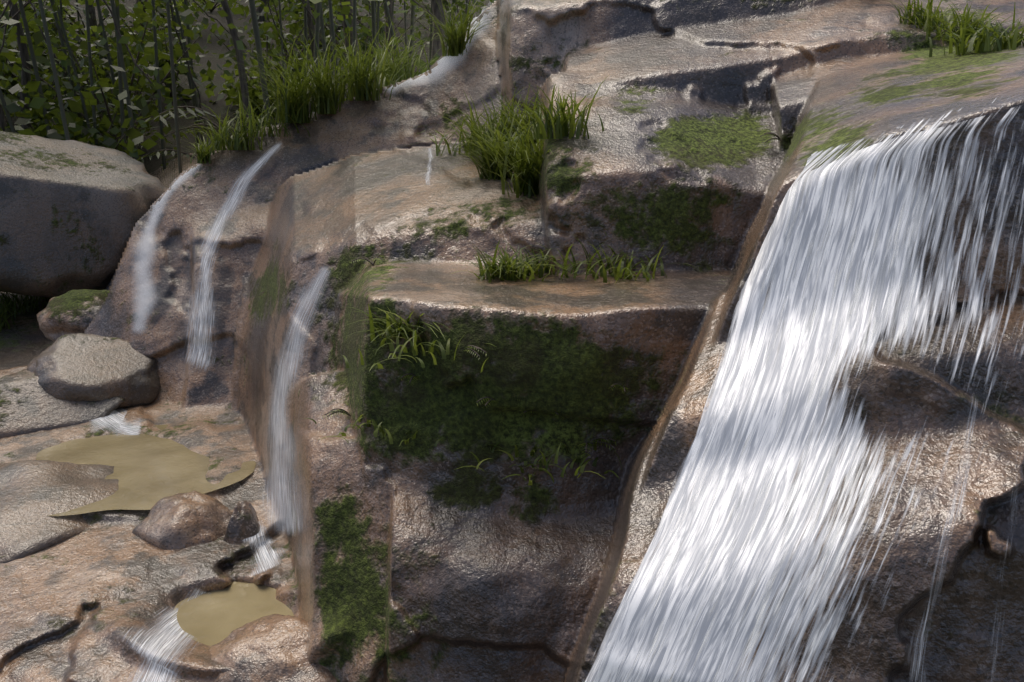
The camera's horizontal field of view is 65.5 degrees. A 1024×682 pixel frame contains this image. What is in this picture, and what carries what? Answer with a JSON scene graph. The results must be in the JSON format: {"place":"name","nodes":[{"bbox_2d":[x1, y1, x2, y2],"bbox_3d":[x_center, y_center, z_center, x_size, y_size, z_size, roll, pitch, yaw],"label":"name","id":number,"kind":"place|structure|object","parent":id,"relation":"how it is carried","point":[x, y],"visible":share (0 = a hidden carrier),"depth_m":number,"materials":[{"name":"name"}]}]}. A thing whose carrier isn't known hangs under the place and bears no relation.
{"place":"outdoors","nodes":[
{"label":"outdoors","id":0,"kind":"place"},
{"bbox_2d":[0,3,19,52],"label":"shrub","id":1,"kind":"object","parent":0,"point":[8,41],"visible":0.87,"depth_m":10.69,"materials":[{"name":"green plant"}]},
{"bbox_2d":[1,0,494,173],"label":"ground","id":2,"kind":"structure","parent":0,"point":[219,108],"depth_m":17.53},
{"bbox_2d":[0,88,15,132],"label":"tree stem","id":3,"kind":"object","parent":2,"relation":"on","point":[7,113],"visible":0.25,"depth_m":9.74,"materials":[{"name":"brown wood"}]},
{"bbox_2d":[0,4,63,95],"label":"shrub","id":4,"kind":"object","parent":2,"relation":"on","point":[33,42],"visible":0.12,"depth_m":13.58,"materials":[{"name":"green plant"}]},
{"bbox_2d":[4,0,75,82],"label":"sapling","id":5,"kind":"object","parent":2,"relation":"on","point":[12,36],"visible":0.96,"depth_m":9.80,"materials":[{"name":"plant"}]},
{"bbox_2d":[0,0,82,48],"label":"shrub","id":6,"kind":"object","parent":2,"relation":"on","point":[80,2],"visible":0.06,"depth_m":14.94,"materials":[{"name":"green plant"}]},
{"bbox_2d":[0,0,94,93],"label":"shrub","id":7,"kind":"object","parent":2,"relation":"on","point":[29,13],"visible":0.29,"depth_m":12.96,"materials":[{"name":"green plant"}]},
{"bbox_2d":[28,0,71,76],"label":"vine","id":8,"kind":"object","parent":2,"relation":"on","point":[39,51],"visible":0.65,"depth_m":10.48,"materials":[{"name":"green plant"}]},
{"bbox_2d":[38,0,69,139],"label":"tree stem","id":9,"kind":"object","parent":2,"relation":"on","point":[55,76],"visible":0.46,"depth_m":8.71,"materials":[{"name":"grey wood"}]},
{"bbox_2d":[18,0,96,137],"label":"sapling","id":10,"kind":"object","parent":2,"relation":"on","point":[30,45],"visible":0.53,"depth_m":10.30,"materials":[{"name":"plant"}]},
{"bbox_2d":[50,0,81,118],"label":"tree stem","id":11,"kind":"object","parent":2,"relation":"on","point":[62,44],"visible":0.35,"depth_m":11.86,"materials":[{"name":"plant"}]},
{"bbox_2d":[0,32,132,131],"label":"shrub","id":12,"kind":"object","parent":2,"relation":"on","point":[17,68],"visible":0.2,"depth_m":12.15,"materials":[{"name":"green plant"}]},
{"bbox_2d":[54,0,91,144],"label":"tree stem","id":13,"kind":"object","parent":2,"relation":"on","point":[73,66],"visible":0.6,"depth_m":10.83,"materials":[{"name":"grey wood"}]},
{"bbox_2d":[7,46,138,81],"bbox_3d":[-7.936,-4.737,13.866,2.848,0.897,2.901,0,14,0],"label":"fern","id":14,"kind":"object","parent":2,"relation":"on","point":[13,75],"visible":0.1,"depth_m":13.55,"materials":[{"name":"green plant"}]},
{"bbox_2d":[30,86,119,142],"bbox_3d":[-6.718,-3.296,12.102,1.535,1.266,1.213,0,14,0],"label":"shrub","id":15,"kind":"object","parent":2,"relation":"on","point":[50,103],"visible":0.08,"depth_m":11.93,"materials":[{"name":"green plant"}]},
{"bbox_2d":[7,11,148,111],"bbox_3d":[-7.298,-4.696,13.671,2.217,1.958,2.958,-7,16,-27],"label":"shrub","id":16,"kind":"object","parent":2,"relation":"on","point":[33,24],"visible":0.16,"depth_m":13.68,"materials":[{"name":"green plant"}]},
{"bbox_2d":[0,61,171,158],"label":"shrub","id":17,"kind":"object","parent":2,"relation":"on","point":[80,130],"visible":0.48,"depth_m":10.41,"materials":[{"name":"green plant"}]},
{"bbox_2d":[0,0,172,43],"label":"shrub","id":18,"kind":"object","parent":2,"relation":"on","point":[65,18],"visible":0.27,"depth_m":14.96,"materials":[{"name":"green plant"}]},
{"bbox_2d":[14,1,161,77],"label":"shrub","id":19,"kind":"object","parent":2,"relation":"on","point":[78,23],"visible":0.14,"depth_m":14.73,"materials":[{"name":"green plant"}]},
{"bbox_2d":[85,0,97,143],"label":"tree stem","id":20,"kind":"object","parent":2,"relation":"on","point":[90,62],"visible":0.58,"depth_m":10.72,"materials":[{"name":"grey wood"}]},
{"bbox_2d":[17,21,193,140],"bbox_3d":[-6.146,-3.854,12.255,2.536,1.792,1.786,0,14,0],"label":"shrub","id":21,"kind":"object","parent":2,"relation":"on","point":[128,64],"visible":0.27,"depth_m":12.10,"materials":[{"name":"green plant"}]},
{"bbox_2d":[96,0,126,143],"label":"tree stem","id":22,"kind":"object","parent":2,"relation":"on","point":[106,43],"visible":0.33,"depth_m":11.51,"materials":[{"name":"grey wood"}]},
{"bbox_2d":[39,0,199,160],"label":"sapling","id":23,"kind":"object","parent":2,"relation":"on","point":[154,113],"visible":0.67,"depth_m":10.18,"materials":[{"name":"plant"}]},
{"bbox_2d":[115,0,126,153],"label":"tree","id":24,"kind":"object","parent":2,"relation":"on","point":[120,82],"visible":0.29,"depth_m":10.44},
{"bbox_2d":[97,0,162,97],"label":"sapling","id":25,"kind":"object","parent":2,"relation":"on","point":[155,85],"visible":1,"depth_m":10.01,"materials":[{"name":"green plant"}]},
{"bbox_2d":[0,0,272,165],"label":"shrub","id":26,"kind":"object","parent":2,"relation":"on","point":[100,87],"visible":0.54,"depth_m":11.37,"materials":[{"name":"green plant"}]},
{"bbox_2d":[82,0,221,101],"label":"shrub","id":27,"kind":"object","parent":2,"relation":"on","point":[163,38],"visible":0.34,"depth_m":14.19,"materials":[{"name":"green plant"}]},
{"bbox_2d":[0,0,308,130],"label":"tree","id":28,"kind":"object","parent":2,"relation":"on","point":[305,23],"depth_m":13.27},
{"bbox_2d":[9,1,320,128],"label":"tree","id":29,"kind":"object","parent":2,"relation":"on","point":[25,57],"depth_m":11.06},
{"bbox_2d":[193,0,255,49],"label":"vine","id":30,"kind":"object","parent":29,"relation":"hanging from","point":[214,27],"visible":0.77,"depth_m":13.74,"materials":[{"name":"green plant"}]},
{"bbox_2d":[137,149,195,162],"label":"fern","id":31,"kind":"object","parent":2,"relation":"on","point":[150,155],"visible":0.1,"depth_m":10.44,"materials":[{"name":"green plant"}]},
{"bbox_2d":[132,0,204,146],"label":"tree","id":32,"kind":"object","parent":2,"relation":"on","point":[186,7],"depth_m":12.77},
{"bbox_2d":[133,0,209,29],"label":"shrub","id":33,"kind":"object","parent":2,"relation":"on","point":[163,6],"visible":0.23,"depth_m":18.75,"materials":[{"name":"green plant"}]},
{"bbox_2d":[143,0,203,169],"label":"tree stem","id":34,"kind":"object","parent":2,"relation":"on","point":[148,5],"visible":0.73,"depth_m":11.15,"materials":[{"name":"grey wood"}]},
{"bbox_2d":[170,0,214,139],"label":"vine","id":35,"kind":"object","parent":34,"relation":"attached to","point":[191,52],"visible":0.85,"depth_m":11.46,"materials":[{"name":"green plant"}]},
{"bbox_2d":[169,0,192,103],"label":"tree stem","id":36,"kind":"object","parent":2,"relation":"on","point":[188,75],"visible":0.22,"depth_m":13.95,"materials":[{"name":"plant"}]},
{"bbox_2d":[139,106,232,142],"bbox_3d":[-3.960,-3.071,12.015,3.746,0.802,2.448,-13,19,-42],"label":"fern","id":37,"kind":"object","parent":2,"relation":"on","point":[184,114],"visible":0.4,"depth_m":11.32,"materials":[{"name":"green plant"}]},
{"bbox_2d":[88,0,291,174],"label":"tree","id":38,"kind":"object","parent":2,"relation":"on","point":[189,19],"depth_m":8.56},
{"bbox_2d":[184,0,199,143],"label":"tree stem","id":39,"kind":"object","parent":2,"relation":"on","point":[191,60],"visible":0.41,"depth_m":12.79,"materials":[{"name":"brown wood"}]},
{"bbox_2d":[156,0,251,19],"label":"shrub","id":40,"kind":"object","parent":2,"relation":"on","point":[214,7],"visible":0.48,"depth_m":19.29,"materials":[{"name":"green plant"}]},
{"bbox_2d":[201,50,294,125],"bbox_3d":[-4.666,-4.339,14.368,1.617,1.636,1.963,0,14,0],"label":"shrub","id":41,"kind":"object","parent":2,"relation":"on","point":[232,93],"visible":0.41,"depth_m":14.11,"materials":[{"name":"green plant"}]},
{"bbox_2d":[52,0,445,66],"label":"tree","id":42,"kind":"object","parent":2,"relation":"on","point":[436,44],"depth_m":9.75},
{"bbox_2d":[189,0,361,102],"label":"shrub","id":43,"kind":"object","parent":2,"relation":"on","point":[296,12],"visible":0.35,"depth_m":14.78,"materials":[{"name":"green plant"}]},
{"bbox_2d":[264,0,298,80],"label":"vine","id":44,"kind":"object","parent":2,"relation":"on","point":[269,34],"visible":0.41,"depth_m":13.97,"materials":[{"name":"green plant"}]},
{"bbox_2d":[236,0,329,124],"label":"sapling","id":45,"kind":"object","parent":2,"relation":"on","point":[240,46],"visible":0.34,"depth_m":8.44,"materials":[{"name":"plant"}]},
{"bbox_2d":[227,2,343,86],"bbox_3d":[-2.806,-4.896,10.591,2.467,6.432,2.268,7,16,27],"label":"sapling","id":46,"kind":"object","parent":2,"relation":"on","point":[232,26],"visible":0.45,"depth_m":10.66,"materials":[{"name":"plant"}]},
{"bbox_2d":[297,0,345,52],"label":"vine","id":47,"kind":"object","parent":46,"relation":"attached to","point":[313,19],"visible":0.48,"depth_m":11.01,"materials":[{"name":"green plant"}]},
{"bbox_2d":[210,0,379,82],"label":"shrub","id":48,"kind":"object","parent":2,"relation":"on","point":[285,35],"visible":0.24,"depth_m":16.14,"materials":[{"name":"green plant"}]},
{"bbox_2d":[275,0,340,45],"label":"shrub","id":49,"kind":"object","parent":2,"relation":"on","point":[290,7],"visible":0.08,"depth_m":19.14,"materials":[{"name":"green plant"}]},
{"bbox_2d":[302,0,319,113],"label":"tree","id":50,"kind":"object","parent":2,"relation":"on","point":[310,23],"visible":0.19,"depth_m":14.01,"materials":[{"name":"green plant"}]},
{"bbox_2d":[278,0,361,90],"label":"tree","id":51,"kind":"object","parent":2,"relation":"on","point":[351,32],"depth_m":12.37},
{"bbox_2d":[310,0,356,96],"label":"tree stem","id":52,"kind":"object","parent":2,"relation":"on","point":[354,14],"visible":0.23,"depth_m":8.07,"materials":[{"name":"grey wood"}]},
{"bbox_2d":[285,0,382,95],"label":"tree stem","id":53,"kind":"object","parent":2,"relation":"on","point":[345,10],"visible":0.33,"depth_m":8.18,"materials":[{"name":"grey wood"}]},
{"bbox_2d":[221,0,452,130],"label":"tree","id":54,"kind":"object","parent":2,"relation":"on","point":[239,53],"depth_m":10.92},
{"bbox_2d":[314,1,389,71],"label":"tree stem","id":55,"kind":"object","parent":2,"relation":"on","point":[373,19],"visible":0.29,"depth_m":11.10,"materials":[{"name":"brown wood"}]},
{"bbox_2d":[334,6,384,54],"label":"shrub","id":56,"kind":"object","parent":2,"relation":"on","point":[364,39],"visible":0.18,"depth_m":18.82,"materials":[{"name":"green plant"}]},
{"bbox_2d":[261,3,459,88],"bbox_3d":[-1.796,-4.738,13.425,2.761,3.183,4.556,9,17,33],"label":"shrub","id":57,"kind":"object","parent":2,"relation":"on","point":[359,30],"visible":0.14,"depth_m":13.09,"materials":[{"name":"green plant"}]},
{"bbox_2d":[303,0,444,74],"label":"shrub","id":58,"kind":"object","parent":2,"relation":"on","point":[349,20],"visible":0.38,"depth_m":10.89,"materials":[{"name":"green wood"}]},
{"bbox_2d":[272,0,478,78],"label":"shrub","id":59,"kind":"object","parent":2,"relation":"on","point":[359,35],"visible":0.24,"depth_m":15.53,"materials":[{"name":"green plant"}]},
{"bbox_2d":[344,10,466,88],"bbox_3d":[-1.229,-2.870,10.389,3.402,2.928,3.853,-10,17,-34],"label":"shrub","id":60,"kind":"object","parent":2,"relation":"on","point":[435,58],"visible":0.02,"depth_m":9.46,"materials":[{"name":"green plant"}]},
{"bbox_2d":[409,3,414,67],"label":"tree stem","id":61,"kind":"object","parent":2,"relation":"on","point":[412,19],"visible":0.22,"depth_m":13.88,"materials":[{"name":"grey wood"}]},
{"bbox_2d":[365,0,487,53],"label":"shrub","id":62,"kind":"object","parent":2,"relation":"on","point":[427,16],"visible":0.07,"depth_m":16.12,"materials":[{"name":"green plant"}]},
{"bbox_2d":[429,0,432,68],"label":"tree stem","id":63,"kind":"object","parent":2,"relation":"on","point":[430,45],"visible":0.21,"depth_m":9.88,"materials":[{"name":"brown wood"}]},
{"bbox_2d":[416,0,481,32],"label":"shrub","id":64,"kind":"object","parent":2,"relation":"on","point":[455,8],"visible":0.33,"depth_m":21.35,"materials":[{"name":"green plant"}]},
{"bbox_2d":[0,0,1023,681],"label":"cascade rock","id":65,"kind":"object","parent":2,"relation":"on","point":[420,558],"visible":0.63,"depth_m":3.27,"materials":[{"name":"stone"}]},
{"bbox_2d":[0,366,26,377],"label":"creek boulder","id":66,"kind":"object","parent":65,"relation":"on","point":[5,372],"visible":0.05,"depth_m":6.09,"materials":[{"name":"stone"}]},
{"bbox_2d":[0,293,29,331],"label":"grass","id":67,"kind":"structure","parent":65,"relation":"on","point":[4,321],"depth_m":7.48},
{"bbox_2d":[0,292,46,317],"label":"grass","id":68,"kind":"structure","parent":65,"relation":"on","point":[14,307],"depth_m":7.87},
{"bbox_2d":[0,460,118,562],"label":"creek boulder","id":69,"kind":"object","parent":65,"relation":"on","point":[34,494],"visible":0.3,"depth_m":4.31,"materials":[{"name":"stone"}]},
{"bbox_2d":[0,369,124,438],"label":"creek boulder","id":70,"kind":"object","parent":65,"relation":"on","point":[28,404],"visible":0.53,"depth_m":5.47,"materials":[{"name":"stone"}]},
{"bbox_2d":[37,289,109,341],"bbox_3d":[-3.566,-0.225,6.740,0.752,0.422,0.709,0,14,0],"label":"creek boulder","id":71,"kind":"object","parent":65,"relation":"on","point":[72,312],"visible":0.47,"depth_m":6.46,"materials":[{"name":"stone"}]},
{"bbox_2d":[0,131,166,297],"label":"boulder","id":72,"kind":"object","parent":65,"relation":"on","point":[72,212],"visible":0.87,"depth_m":7.43,"materials":[{"name":"stone"}]},
{"bbox_2d":[26,333,160,409],"bbox_3d":[-3.105,0.305,5.877,0.960,0.655,0.708,0,14,0],"label":"creek boulder","id":73,"kind":"object","parent":65,"relation":"on","point":[81,367],"visible":0.58,"depth_m":5.76,"materials":[{"name":"stone"}]},
{"bbox_2d":[91,411,140,434],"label":"water stream","id":74,"kind":"structure","parent":65,"relation":"on","point":[123,426],"depth_m":5.42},
{"bbox_2d":[36,424,255,515],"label":"water pool","id":75,"kind":"structure","parent":65,"relation":"on","point":[149,472],"depth_m":4.83,"materials":[{"name":"liquid"}]},
{"bbox_2d":[125,590,205,681],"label":"water stream","id":76,"kind":"structure","parent":65,"relation":"on","point":[167,646],"depth_m":3.23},
{"bbox_2d":[131,164,199,332],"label":"water stream","id":77,"kind":"structure","parent":65,"relation":"on","point":[143,280],"depth_m":6.25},
{"bbox_2d":[132,491,232,549],"bbox_3d":[-1.749,1.175,4.308,0.577,0.700,0.458,9,17,33],"label":"creek boulder","id":78,"kind":"object","parent":65,"relation":"on","point":[181,520],"visible":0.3,"depth_m":4.12,"materials":[{"name":"stone"}]},
{"bbox_2d":[173,136,218,163],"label":"grass","id":79,"kind":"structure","parent":65,"relation":"on","point":[204,153],"depth_m":6.54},
{"bbox_2d":[181,105,276,149],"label":"grass","id":80,"kind":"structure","parent":65,"relation":"on","point":[228,141],"depth_m":6.49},
{"bbox_2d":[172,581,293,645],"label":"water pool","id":81,"kind":"structure","parent":65,"relation":"on","point":[208,618],"depth_m":3.67,"materials":[{"name":"liquid"}]},
{"bbox_2d":[186,144,279,367],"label":"water stream","id":82,"kind":"structure","parent":65,"relation":"on","point":[201,337],"depth_m":6.00,"materials":[{"name":"liquid"}]},
{"bbox_2d":[223,500,259,543],"bbox_3d":[-1.428,1.064,4.231,0.216,0.457,0.268,0,14,0],"label":"creek boulder","id":83,"kind":"object","parent":65,"relation":"on","point":[243,523],"visible":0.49,"depth_m":4.13,"materials":[{"name":"stone"}]},
{"bbox_2d":[203,87,315,136],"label":"grass","id":84,"kind":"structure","parent":65,"relation":"on","point":[250,120],"depth_m":6.52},
{"bbox_2d":[243,521,279,574],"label":"water stream","id":85,"kind":"structure","parent":65,"relation":"on","point":[267,559],"depth_m":4.07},
{"bbox_2d":[208,614,336,681],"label":"creek boulder","id":86,"kind":"object","parent":65,"relation":"on","point":[271,648],"visible":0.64,"depth_m":3.19,"materials":[{"name":"stone"}]},
{"bbox_2d":[207,25,368,122],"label":"grass","id":87,"kind":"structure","parent":65,"relation":"on","point":[300,99],"depth_m":6.57,"materials":[{"name":"plant"}]},
{"bbox_2d":[265,268,328,530],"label":"water stream","id":88,"kind":"structure","parent":65,"relation":"on","point":[283,447],"depth_m":4.21,"materials":[{"name":"liquid"}]},
{"bbox_2d":[227,22,401,113],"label":"grass","id":89,"kind":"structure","parent":65,"relation":"on","point":[331,103],"depth_m":6.60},
{"bbox_2d":[260,16,459,100],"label":"grass","id":90,"kind":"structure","parent":65,"relation":"on","point":[363,84],"depth_m":6.66,"materials":[{"name":"plant"}]},
{"bbox_2d":[351,254,386,265],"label":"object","id":91,"kind":"object","parent":65,"relation":"on","point":[367,259],"visible":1,"depth_m":3.92,"materials":[{"name":"green plant"}]},
{"bbox_2d":[304,415,443,446],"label":"grass","id":92,"kind":"structure","parent":65,"relation":"on","point":[376,426],"depth_m":3.17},
{"bbox_2d":[317,15,446,87],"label":"grass","id":93,"kind":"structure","parent":65,"relation":"on","point":[410,71],"depth_m":7.72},
{"bbox_2d":[350,304,454,345],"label":"grass","id":94,"kind":"structure","parent":65,"relation":"on","point":[402,330],"depth_m":3.09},
{"bbox_2d":[343,326,495,372],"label":"grass","id":95,"kind":"structure","parent":65,"relation":"on","point":[415,352],"depth_m":2.97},
{"bbox_2d":[385,3,490,92],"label":"water stream","id":96,"kind":"structure","parent":65,"relation":"on","point":[440,62],"depth_m":6.76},
{"bbox_2d":[391,0,498,56],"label":"grass","id":97,"kind":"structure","parent":65,"relation":"on","point":[457,42],"depth_m":6.64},
{"bbox_2d":[394,107,538,180],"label":"grass","id":98,"kind":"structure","parent":65,"relation":"on","point":[486,173],"depth_m":4.51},
{"bbox_2d":[410,90,540,155],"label":"grass","id":99,"kind":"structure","parent":65,"relation":"on","point":[467,138],"depth_m":5.05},
{"bbox_2d":[449,85,542,149],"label":"grass","id":100,"kind":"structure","parent":65,"relation":"on","point":[503,116],"depth_m":5.05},
{"bbox_2d":[426,240,576,282],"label":"grass","id":101,"kind":"structure","parent":65,"relation":"on","point":[506,268],"depth_m":3.60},
{"bbox_2d":[476,241,554,274],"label":"grass","id":102,"kind":"structure","parent":65,"relation":"on","point":[546,268],"depth_m":3.80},
{"bbox_2d":[434,96,618,197],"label":"grass","id":103,"kind":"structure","parent":65,"relation":"on","point":[526,166],"depth_m":4.19,"materials":[{"name":"plant"}]},
{"bbox_2d":[470,438,596,475],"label":"grass","id":104,"kind":"structure","parent":65,"relation":"on","point":[537,458],"depth_m":2.99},
{"bbox_2d":[454,451,621,484],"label":"grass","id":105,"kind":"structure","parent":65,"relation":"on","point":[581,468],"depth_m":3.01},
{"bbox_2d":[481,74,615,138],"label":"grass","id":106,"kind":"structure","parent":65,"relation":"on","point":[562,127],"depth_m":3.94,"materials":[{"name":"plant"}]},
{"bbox_2d":[512,232,663,282],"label":"grass","id":107,"kind":"structure","parent":65,"relation":"on","point":[602,268],"depth_m":3.59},
{"bbox_2d":[561,247,695,283],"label":"grass","id":108,"kind":"structure","parent":65,"relation":"on","point":[617,272],"depth_m":3.55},
{"bbox_2d":[585,100,1023,681],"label":"waterfall","id":109,"kind":"object","parent":65,"relation":"on","point":[799,354],"visible":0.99,"depth_m":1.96,"materials":[{"name":"liquid"}]},
{"bbox_2d":[884,0,966,25],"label":"grass","id":110,"kind":"structure","parent":65,"relation":"on","point":[916,11],"depth_m":4.37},
{"bbox_2d":[912,416,972,680],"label":"water stream","id":111,"kind":"structure","parent":65,"relation":"on","point":[922,635],"depth_m":1.85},
{"bbox_2d":[900,0,1023,40],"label":"grass","id":112,"kind":"structure","parent":65,"relation":"on","point":[928,28],"depth_m":4.20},
{"bbox_2d":[927,5,1023,56],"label":"grass","id":113,"kind":"structure","parent":65,"relation":"on","point":[976,42],"depth_m":3.57,"materials":[{"name":"plant"}]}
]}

